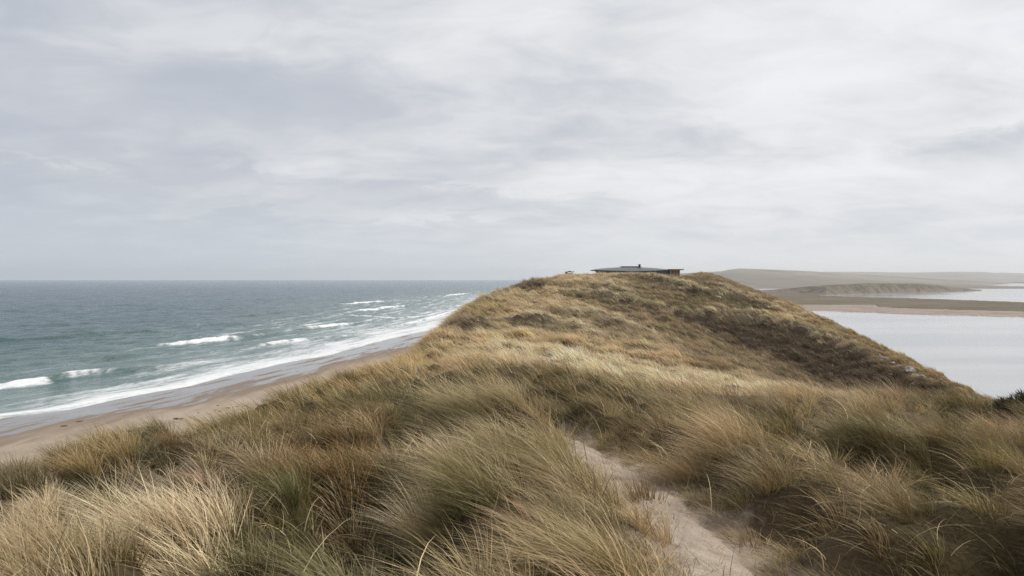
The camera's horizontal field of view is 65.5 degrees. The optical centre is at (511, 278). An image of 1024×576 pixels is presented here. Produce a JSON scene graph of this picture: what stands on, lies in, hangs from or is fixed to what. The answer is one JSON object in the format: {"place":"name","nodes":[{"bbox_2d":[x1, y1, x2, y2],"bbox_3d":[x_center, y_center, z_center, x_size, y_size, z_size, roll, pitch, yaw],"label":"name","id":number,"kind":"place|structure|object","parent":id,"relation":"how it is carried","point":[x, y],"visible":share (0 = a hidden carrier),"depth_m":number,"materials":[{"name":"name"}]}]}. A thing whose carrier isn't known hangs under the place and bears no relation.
{"place":"outdoors","nodes":[
{"label":"outdoors","id":0,"kind":"place"},
{"bbox_2d":[0,330,434,471],"bbox_3d":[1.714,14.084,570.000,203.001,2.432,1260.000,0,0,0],"label":"beach","id":1,"kind":"structure","parent":0,"point":[24,433],"depth_m":92.92,"materials":[{"name":"beige sand"}]},
{"bbox_2d":[0,280,528,418],"bbox_3d":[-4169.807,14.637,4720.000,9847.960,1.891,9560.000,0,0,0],"label":"sea","id":2,"kind":"structure","parent":0,"point":[69,344],"depth_m":247.89,"materials":[{"name":"liquid"}]},
{"bbox_2d":[0,271,1023,575],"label":"dune","id":3,"kind":"structure","parent":0,"point":[790,508],"depth_m":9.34,"materials":[{"name":"beige plant"}]},
{"bbox_2d":[0,454,120,517],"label":"marram tussock","id":4,"kind":"object","parent":3,"relation":"on","point":[21,479],"visible":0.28,"depth_m":9.63,"materials":[{"name":"beige plant"}]},
{"bbox_2d":[0,474,136,575],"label":"marram tussock","id":5,"kind":"object","parent":3,"relation":"on","point":[20,562],"visible":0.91,"depth_m":5.68,"materials":[{"name":"beige plant"}]},
{"bbox_2d":[11,419,160,494],"bbox_3d":[-7.092,2.991,12.999,2.589,1.440,2.106,0,0,0],"label":"marram tussock","id":6,"kind":"object","parent":3,"relation":"on","point":[78,456],"visible":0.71,"depth_m":12.86,"materials":[{"name":"beige plant"}]},
{"bbox_2d":[101,411,178,447],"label":"marram tussock","id":7,"kind":"object","parent":3,"relation":"on","point":[151,430],"visible":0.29,"depth_m":19.28,"materials":[{"name":"beige plant"}]},
{"bbox_2d":[31,463,265,575],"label":"marram tussock","id":8,"kind":"object","parent":3,"relation":"on","point":[197,527],"visible":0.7,"depth_m":6.67,"materials":[{"name":"beige plant"}]},
{"bbox_2d":[196,401,277,434],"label":"marram tussock","id":9,"kind":"object","parent":3,"relation":"on","point":[245,416],"visible":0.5,"depth_m":18.94,"materials":[{"name":"plant"}]},
{"bbox_2d":[215,432,399,563],"bbox_3d":[-2.363,2.454,9.311,2.188,1.378,1.979,0,0,0],"label":"marram tussock","id":10,"kind":"object","parent":3,"relation":"on","point":[340,470],"visible":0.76,"depth_m":9.16,"materials":[{"name":"plant"}]},
{"bbox_2d":[318,365,358,388],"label":"marram tussock","id":11,"kind":"object","parent":3,"relation":"on","point":[344,375],"visible":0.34,"depth_m":29.68,"materials":[{"name":"beige plant"}]},
{"bbox_2d":[307,447,381,558],"bbox_3d":[-1.985,2.545,9.015,1.295,1.154,1.099,0,0,24],"label":"marram tussock","id":12,"kind":"object","parent":3,"relation":"on","point":[335,532],"visible":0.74,"depth_m":8.96,"materials":[{"name":"plant"}]},
{"bbox_2d":[340,468,448,547],"bbox_3d":[-1.023,2.360,8.325,1.615,0.822,1.920,0,0,0],"label":"marram tussock","id":13,"kind":"object","parent":3,"relation":"on","point":[408,522],"visible":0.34,"depth_m":8.13,"materials":[{"name":"plant"}]},
{"bbox_2d":[377,363,531,448],"bbox_3d":[-1.225,1.941,12.191,2.572,1.464,2.446,0,0,38],"label":"marram tussock","id":14,"kind":"object","parent":3,"relation":"on","point":[476,399],"visible":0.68,"depth_m":12.11,"materials":[{"name":"beige plant"}]},
{"bbox_2d":[340,408,614,560],"bbox_3d":[-0.436,1.984,7.997,2.925,1.460,2.385,0,0,0],"label":"marram tussock","id":15,"kind":"object","parent":3,"relation":"on","point":[459,471],"visible":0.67,"depth_m":7.68,"materials":[{"name":"beige plant"}]},
{"bbox_2d":[425,481,691,575],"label":"marram tussock","id":16,"kind":"object","parent":3,"relation":"on","point":[548,544],"visible":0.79,"depth_m":5.29,"materials":[{"name":"beige plant"}]},
{"bbox_2d":[590,264,683,275],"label":"house","id":17,"kind":"structure","parent":3,"relation":"on","point":[639,269],"depth_m":180.24,"materials":[{"name":"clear glass"}]},
{"bbox_2d":[610,465,678,503],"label":"marram tussock","id":18,"kind":"object","parent":3,"relation":"on","point":[646,495],"visible":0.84,"depth_m":9.41,"materials":[{"name":"beige plant"}]},
{"bbox_2d":[557,435,753,575],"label":"sandy path","id":19,"kind":"structure","parent":3,"relation":"on","point":[691,539],"depth_m":8.16,"materials":[{"name":"beige sand"}]},
{"bbox_2d":[606,391,769,484],"bbox_3d":[2.300,2.166,11.019,2.254,1.290,2.606,0,0,36],"label":"marram tussock","id":20,"kind":"object","parent":3,"relation":"on","point":[721,428],"visible":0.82,"depth_m":10.71,"materials":[{"name":"beige plant"}]},
{"bbox_2d":[774,397,944,489],"bbox_3d":[4.910,2.561,12.169,3.047,1.635,2.752,0,0,-30],"label":"marram tussock","id":21,"kind":"object","parent":3,"relation":"on","point":[883,433],"visible":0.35,"depth_m":12.22,"materials":[{"name":"plant"}]},
{"bbox_2d":[902,366,915,373],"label":"rock","id":22,"kind":"object","parent":3,"relation":"on","point":[909,369],"visible":0.91,"depth_m":94.05,"materials":[{"name":"grey stone"}]},
{"bbox_2d":[986,388,1023,414],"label":"gorse shrub","id":23,"kind":"object","parent":3,"relation":"on","point":[999,406],"visible":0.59,"depth_m":19.46,"materials":[{"name":"green plant"}]},
{"bbox_2d":[0,0,1023,279],"label":"sky","id":24,"kind":"structure","parent":0,"point":[140,139],"materials":[{"name":"grey"}]},
{"bbox_2d":[680,268,1023,288],"bbox_3d":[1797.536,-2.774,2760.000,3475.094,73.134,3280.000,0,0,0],"label":"hills","id":25,"kind":"structure","parent":0,"point":[765,279],"depth_m":1984.92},
{"bbox_2d":[760,283,981,294],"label":"headland","id":26,"kind":"structure","parent":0,"point":[863,288],"depth_m":845.32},
{"bbox_2d":[755,283,1023,401],"bbox_3d":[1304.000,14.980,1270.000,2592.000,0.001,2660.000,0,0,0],"label":"lagoon","id":27,"kind":"structure","parent":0,"point":[984,354],"depth_m":203.34,"materials":[{"name":"liquid"}]},
{"bbox_2d":[763,292,1023,311],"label":"salt marsh","id":28,"kind":"structure","parent":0,"point":[817,299],"depth_m":471.94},
{"bbox_2d":[800,305,1023,317],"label":"sandbar","id":29,"kind":"structure","parent":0,"point":[877,309],"depth_m":359.40,"materials":[{"name":"beige sand"}]},
{"bbox_2d":[831,272,1023,281],"bbox_3d":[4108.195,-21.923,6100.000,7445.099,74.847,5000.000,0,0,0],"label":"hills","id":30,"kind":"structure","parent":0,"point":[995,277],"depth_m":5241.31,"materials":[{"name":"grey"}]}
]}

